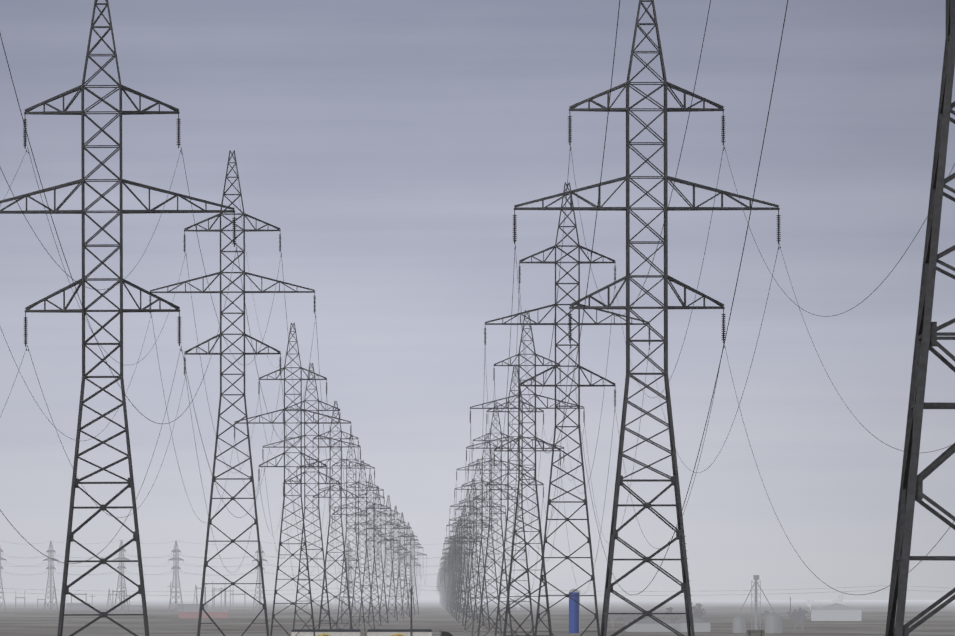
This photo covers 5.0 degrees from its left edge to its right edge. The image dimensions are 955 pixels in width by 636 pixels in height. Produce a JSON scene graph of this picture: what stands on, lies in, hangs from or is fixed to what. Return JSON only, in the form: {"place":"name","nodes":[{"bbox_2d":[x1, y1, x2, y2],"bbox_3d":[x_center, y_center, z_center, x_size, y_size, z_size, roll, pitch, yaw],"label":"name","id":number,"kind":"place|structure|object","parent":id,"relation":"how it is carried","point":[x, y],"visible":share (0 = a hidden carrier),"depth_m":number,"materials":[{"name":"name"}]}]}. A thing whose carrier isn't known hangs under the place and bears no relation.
{"place":"outdoors","nodes":[
{"label":"outdoors","id":0,"kind":"place"},
{"bbox_2d":[0,600,954,635],"bbox_3d":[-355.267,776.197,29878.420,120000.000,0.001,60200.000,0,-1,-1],"label":"ground","id":1,"kind":"structure","parent":0,"point":[433,616],"depth_m":5129.91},
{"bbox_2d":[0,547,5,610],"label":"pylon","id":2,"kind":"object","parent":1,"relation":"on","point":[1,567],"visible":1,"depth_m":7984.72,"materials":[{"name":"metal"}]},
{"bbox_2d":[2,540,453,575],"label":"conductors","id":3,"kind":"object","parent":2,"relation":"attached to","point":[201,565],"visible":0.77,"depth_m":8080.80,"materials":[{"name":"grey"}]},
{"bbox_2d":[43,541,58,610],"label":"pylon","id":4,"kind":"object","parent":1,"relation":"on","point":[50,561],"visible":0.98,"depth_m":8084.64,"materials":[{"name":"metal"}]},
{"bbox_2d":[0,0,236,635],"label":"pylon","id":5,"kind":"object","parent":1,"relation":"on","point":[120,311],"visible":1,"depth_m":659.95,"materials":[{"name":"metal"}]},
{"bbox_2d":[113,540,129,610],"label":"pylon","id":6,"kind":"object","parent":1,"relation":"on","point":[121,568],"visible":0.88,"depth_m":7934.89,"materials":[{"name":"metal"}]},
{"bbox_2d":[15,582,244,610],"bbox_3d":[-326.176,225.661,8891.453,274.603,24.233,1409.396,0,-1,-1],"label":"substation gantries","id":7,"kind":"object","parent":1,"relation":"on","point":[193,606],"visible":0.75,"depth_m":8805.51,"materials":[{"name":"grey metal"}]},
{"bbox_2d":[168,541,183,610],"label":"pylon","id":8,"kind":"object","parent":1,"relation":"on","point":[175,550],"visible":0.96,"depth_m":8035.79,"materials":[{"name":"metal"}]},
{"bbox_2d":[178,611,228,617],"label":"long pink shed","id":9,"kind":"structure","parent":1,"relation":"on","point":[195,614],"depth_m":5187.47,"materials":[{"name":"red"}]},
{"bbox_2d":[149,150,315,635],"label":"pylon","id":10,"kind":"object","parent":1,"relation":"on","point":[251,477],"visible":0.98,"depth_m":1061.75,"materials":[{"name":"metal"}]},
{"bbox_2d":[252,542,267,610],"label":"pylon","id":11,"kind":"object","parent":1,"relation":"on","point":[259,596],"visible":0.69,"depth_m":8186.11,"materials":[{"name":"metal"}]},
{"bbox_2d":[234,323,351,635],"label":"pylon","id":12,"kind":"object","parent":1,"relation":"on","point":[300,494],"visible":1,"depth_m":1500.83,"materials":[{"name":"metal"}]},
{"bbox_2d":[304,596,313,608],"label":"bare tree","id":13,"kind":"object","parent":1,"relation":"on","point":[308,600],"visible":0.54,"depth_m":9706.87,"materials":[{"name":"grey plant"}]},
{"bbox_2d":[262,363,360,628],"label":"pylon","id":14,"kind":"object","parent":1,"relation":"on","point":[320,529],"visible":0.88,"depth_m":1790.36,"materials":[{"name":"metal"}]},
{"bbox_2d":[296,401,374,628],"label":"pylon","id":15,"kind":"object","parent":1,"relation":"on","point":[342,535],"visible":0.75,"depth_m":2240.67,"materials":[{"name":"metal"}]},
{"bbox_2d":[341,541,355,610],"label":"pylon","id":16,"kind":"object","parent":1,"relation":"on","point":[349,565],"visible":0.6,"depth_m":8087.32,"materials":[{"name":"metal"}]},
{"bbox_2d":[319,437,383,635],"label":"pylon","id":17,"kind":"object","parent":1,"relation":"on","point":[355,483],"visible":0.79,"depth_m":2690.62,"materials":[{"name":"metal"}]},
{"bbox_2d":[334,460,390,628],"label":"pylon","id":18,"kind":"object","parent":1,"relation":"on","point":[366,502],"visible":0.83,"depth_m":3140.52,"materials":[{"name":"metal"}]},
{"bbox_2d":[353,474,394,626],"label":"pylon","id":19,"kind":"object","parent":1,"relation":"on","point":[368,585],"visible":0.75,"depth_m":3590.46,"materials":[{"name":"metal"}]},
{"bbox_2d":[356,488,399,623],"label":"pylon","id":20,"kind":"object","parent":1,"relation":"on","point":[387,621],"visible":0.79,"depth_m":4040.63,"materials":[{"name":"metal"}]},
{"bbox_2d":[371,497,407,620],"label":"pylon","id":21,"kind":"object","parent":1,"relation":"on","point":[391,524],"visible":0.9,"depth_m":4490.82,"materials":[{"name":"metal"}]},
{"bbox_2d":[0,0,954,599],"bbox_3d":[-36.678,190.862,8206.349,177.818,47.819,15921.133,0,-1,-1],"label":"conductors","id":22,"kind":"object","parent":21,"relation":"attached to","point":[440,582],"visible":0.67,"depth_m":1021.49,"materials":[{"name":"grey"}]},
{"bbox_2d":[26,147,779,467],"bbox_3d":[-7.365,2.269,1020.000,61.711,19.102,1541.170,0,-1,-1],"label":"vibration dampers","id":23,"kind":"object","parent":22,"relation":"attached to","point":[485,348],"visible":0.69,"depth_m":662.62,"materials":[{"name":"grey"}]},
{"bbox_2d":[379,506,413,618],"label":"pylon","id":24,"kind":"object","parent":1,"relation":"on","point":[395,564],"visible":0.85,"depth_m":4940.64,"materials":[{"name":"metal"}]},
{"bbox_2d":[386,512,418,617],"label":"pylon","id":25,"kind":"object","parent":1,"relation":"on","point":[403,544],"visible":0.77,"depth_m":5391.06,"materials":[{"name":"metal"}]},
{"bbox_2d":[393,524,422,615],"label":"pylon","id":26,"kind":"object","parent":1,"relation":"on","point":[410,545],"visible":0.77,"depth_m":5840.87,"materials":[{"name":"metal"}]},
{"bbox_2d":[410,586,411,635],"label":"utility pole","id":27,"kind":"object","parent":1,"relation":"on","point":[411,613],"visible":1,"depth_m":1620.92,"materials":[{"name":"brown wood"}]},
{"bbox_2d":[0,585,942,595],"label":"distribution wires","id":28,"kind":"object","parent":27,"relation":"attached to","point":[482,592],"visible":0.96,"depth_m":1621.35,"materials":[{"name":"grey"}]},
{"bbox_2d":[400,531,426,614],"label":"pylon","id":29,"kind":"object","parent":1,"relation":"on","point":[414,542],"visible":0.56,"depth_m":6290.99,"materials":[{"name":"metal"}]},
{"bbox_2d":[440,550,458,610],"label":"pylon","id":30,"kind":"object","parent":1,"relation":"on","point":[448,585],"visible":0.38,"depth_m":8067.78,"materials":[{"name":"metal"}]},
{"bbox_2d":[442,539,458,612],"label":"pylon","id":31,"kind":"object","parent":1,"relation":"on","point":[449,582],"visible":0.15,"depth_m":7220.37,"materials":[{"name":"metal"}]},
{"bbox_2d":[442,544,462,605],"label":"pylon","id":32,"kind":"object","parent":1,"relation":"on","point":[451,574],"visible":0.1,"depth_m":7665.04,"materials":[{"name":"metal"}]},
{"bbox_2d":[441,545,466,613],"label":"pylon","id":33,"kind":"object","parent":1,"relation":"on","point":[452,575],"visible":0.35,"depth_m":6710.93,"materials":[{"name":"metal"}]},
{"bbox_2d":[447,549,460,610],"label":"pylon","id":34,"kind":"object","parent":1,"relation":"on","point":[457,581],"visible":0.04,"depth_m":8287.78,"materials":[{"name":"metal"}]},
{"bbox_2d":[445,530,465,614],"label":"pylon","id":35,"kind":"object","parent":1,"relation":"on","point":[453,578],"visible":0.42,"depth_m":6308.17,"materials":[{"name":"metal"}]},
{"bbox_2d":[442,526,471,615],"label":"pylon","id":36,"kind":"object","parent":1,"relation":"on","point":[455,575],"visible":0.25,"depth_m":5829.69,"materials":[{"name":"metal"}]},
{"bbox_2d":[443,516,474,616],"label":"pylon","id":37,"kind":"object","parent":1,"relation":"on","point":[457,529],"visible":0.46,"depth_m":5417.69,"materials":[{"name":"metal"}]},
{"bbox_2d":[444,511,474,618],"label":"pylon","id":38,"kind":"object","parent":1,"relation":"on","point":[459,568],"visible":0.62,"depth_m":4942.47,"materials":[{"name":"metal"}]},
{"bbox_2d":[445,507,482,621],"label":"pylon","id":39,"kind":"object","parent":1,"relation":"on","point":[462,599],"visible":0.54,"depth_m":4474.04,"materials":[{"name":"metal"}]},
{"bbox_2d":[446,490,489,623],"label":"pylon","id":40,"kind":"object","parent":1,"relation":"on","point":[467,559],"visible":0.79,"depth_m":4062.83,"materials":[{"name":"metal"}]},
{"bbox_2d":[450,479,497,626],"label":"pylon","id":41,"kind":"object","parent":1,"relation":"on","point":[475,544],"visible":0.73,"depth_m":3619.41,"materials":[{"name":"metal"}]},
{"bbox_2d":[450,459,505,631],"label":"pylon","id":42,"kind":"object","parent":1,"relation":"on","point":[487,609],"visible":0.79,"depth_m":3141.45,"materials":[{"name":"metal"}]},
{"bbox_2d":[454,436,519,635],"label":"pylon","id":43,"kind":"object","parent":1,"relation":"on","point":[483,473],"visible":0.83,"depth_m":2691.06,"materials":[{"name":"metal"}]},
{"bbox_2d":[456,403,534,635],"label":"pylon","id":44,"kind":"object","parent":1,"relation":"on","point":[501,528],"visible":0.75,"depth_m":2241.01,"materials":[{"name":"metal"}]},
{"bbox_2d":[466,364,564,635],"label":"pylon","id":45,"kind":"object","parent":1,"relation":"on","point":[505,539],"visible":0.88,"depth_m":1790.66,"materials":[{"name":"metal"}]},
{"bbox_2d":[513,597,525,609],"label":"bare tree","id":46,"kind":"object","parent":1,"relation":"on","point":[518,605],"visible":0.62,"depth_m":8618.82,"materials":[{"name":"grey plant"}]},
{"bbox_2d":[469,310,584,635],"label":"pylon","id":47,"kind":"object","parent":1,"relation":"on","point":[518,355],"visible":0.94,"depth_m":1533.57,"materials":[{"name":"metal"}]},
{"bbox_2d":[484,182,650,635],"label":"pylon","id":48,"kind":"object","parent":1,"relation":"on","point":[578,366],"visible":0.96,"depth_m":1062.13,"materials":[{"name":"metal"}]},
{"bbox_2d":[569,589,579,632],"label":"silo","id":49,"kind":"object","parent":1,"relation":"on","point":[574,616],"visible":0.94,"depth_m":2988.92,"materials":[{"name":"blue metal"}]},
{"bbox_2d":[609,612,618,626],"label":"bare tree","id":50,"kind":"object","parent":1,"relation":"on","point":[611,618],"visible":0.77,"depth_m":3377.14,"materials":[{"name":"grey plant"}]},
{"bbox_2d":[621,614,631,622],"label":"bare tree","id":51,"kind":"object","parent":1,"relation":"on","point":[626,619],"visible":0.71,"depth_m":3186.15,"materials":[{"name":"grey plant"}]},
{"bbox_2d":[627,614,638,620],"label":"bare tree","id":52,"kind":"object","parent":1,"relation":"on","point":[633,617],"visible":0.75,"depth_m":3113.36,"materials":[{"name":"grey plant"}]},
{"bbox_2d":[512,0,780,635],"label":"pylon","id":53,"kind":"object","parent":1,"relation":"on","point":[679,531],"visible":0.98,"depth_m":660.48,"materials":[{"name":"metal"}]},
{"bbox_2d":[625,617,681,631],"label":"farm shed","id":54,"kind":"structure","parent":1,"relation":"on","point":[648,625],"depth_m":3110.17,"materials":[{"name":"grey metal"}]},
{"bbox_2d":[665,607,682,620],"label":"bare tree","id":55,"kind":"object","parent":1,"relation":"on","point":[669,609],"visible":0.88,"depth_m":3239.45,"materials":[{"name":"grey plant"}]},
{"bbox_2d":[674,617,709,631],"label":"farm shed","id":56,"kind":"structure","parent":1,"relation":"on","point":[701,625],"depth_m":3110.34,"materials":[{"name":"grey"}]},
{"bbox_2d":[692,603,705,615],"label":"bare tree","id":57,"kind":"object","parent":1,"relation":"on","point":[699,605],"visible":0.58,"depth_m":3241.14,"materials":[{"name":"grey plant"}]},
{"bbox_2d":[693,610,705,620],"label":"bare tree","id":58,"kind":"object","parent":1,"relation":"on","point":[697,614],"visible":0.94,"depth_m":3124.05,"materials":[{"name":"grey plant"}]},
{"bbox_2d":[746,630,764,635],"bbox_3d":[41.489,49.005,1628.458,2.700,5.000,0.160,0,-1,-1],"label":"shed","id":59,"kind":"structure","parent":1,"relation":"on","point":[755,632],"depth_m":1628.55,"materials":[{"name":"grey metal"}]},
{"bbox_2d":[733,575,781,632],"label":"farm grain leg and bins","id":60,"kind":"object","parent":1,"relation":"on","point":[773,621],"visible":0.98,"depth_m":2990.50,"materials":[{"name":"silver metal"}]},
{"bbox_2d":[761,610,769,616],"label":"bare tree","id":61,"kind":"object","parent":1,"relation":"on","point":[766,612],"visible":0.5,"depth_m":3343.97,"materials":[{"name":"grey plant"}]},
{"bbox_2d":[787,610,804,630],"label":"bare tree","id":62,"kind":"object","parent":1,"relation":"on","point":[794,618],"visible":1,"depth_m":3220.79,"materials":[{"name":"grey plant"}]},
{"bbox_2d":[793,607,807,629],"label":"bare tree","id":63,"kind":"object","parent":1,"relation":"on","point":[800,608],"visible":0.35,"depth_m":3313.83,"materials":[{"name":"grey plant"}]},
{"bbox_2d":[799,617,805,629],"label":"bare tree","id":64,"kind":"object","parent":1,"relation":"on","point":[801,620],"visible":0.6,"depth_m":3252.10,"materials":[{"name":"grey plant"}]},
{"bbox_2d":[806,600,813,609],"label":"bare tree","id":65,"kind":"object","parent":1,"relation":"on","point":[809,602],"visible":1,"depth_m":9144.90,"materials":[{"name":"grey plant"}]},
{"bbox_2d":[885,0,954,635],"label":"pylon","id":66,"kind":"object","parent":1,"relation":"on","point":[927,336],"visible":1,"depth_m":246.90,"materials":[{"name":"metal"}]},
{"bbox_2d":[0,0,954,599],"label":"sky","id":67,"kind":"structure","parent":0,"point":[392,147],"materials":[{"name":"grey"}]},
{"bbox_2d":[811,603,861,620],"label":"barn","id":68,"kind":"structure","parent":0,"point":[835,612],"depth_m":4591.06,"materials":[{"name":"grey"}]},
{"bbox_3d":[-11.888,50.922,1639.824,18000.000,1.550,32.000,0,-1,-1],"label":"highway","id":69,"kind":"structure","parent":0,"visible":0},
{"bbox_2d":[291,629,452,635],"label":"train","id":70,"kind":"object","parent":69,"relation":"on","point":[370,632],"visible":0.98,"depth_m":1635.99,"materials":[{"name":"grey metal"}]}
]}

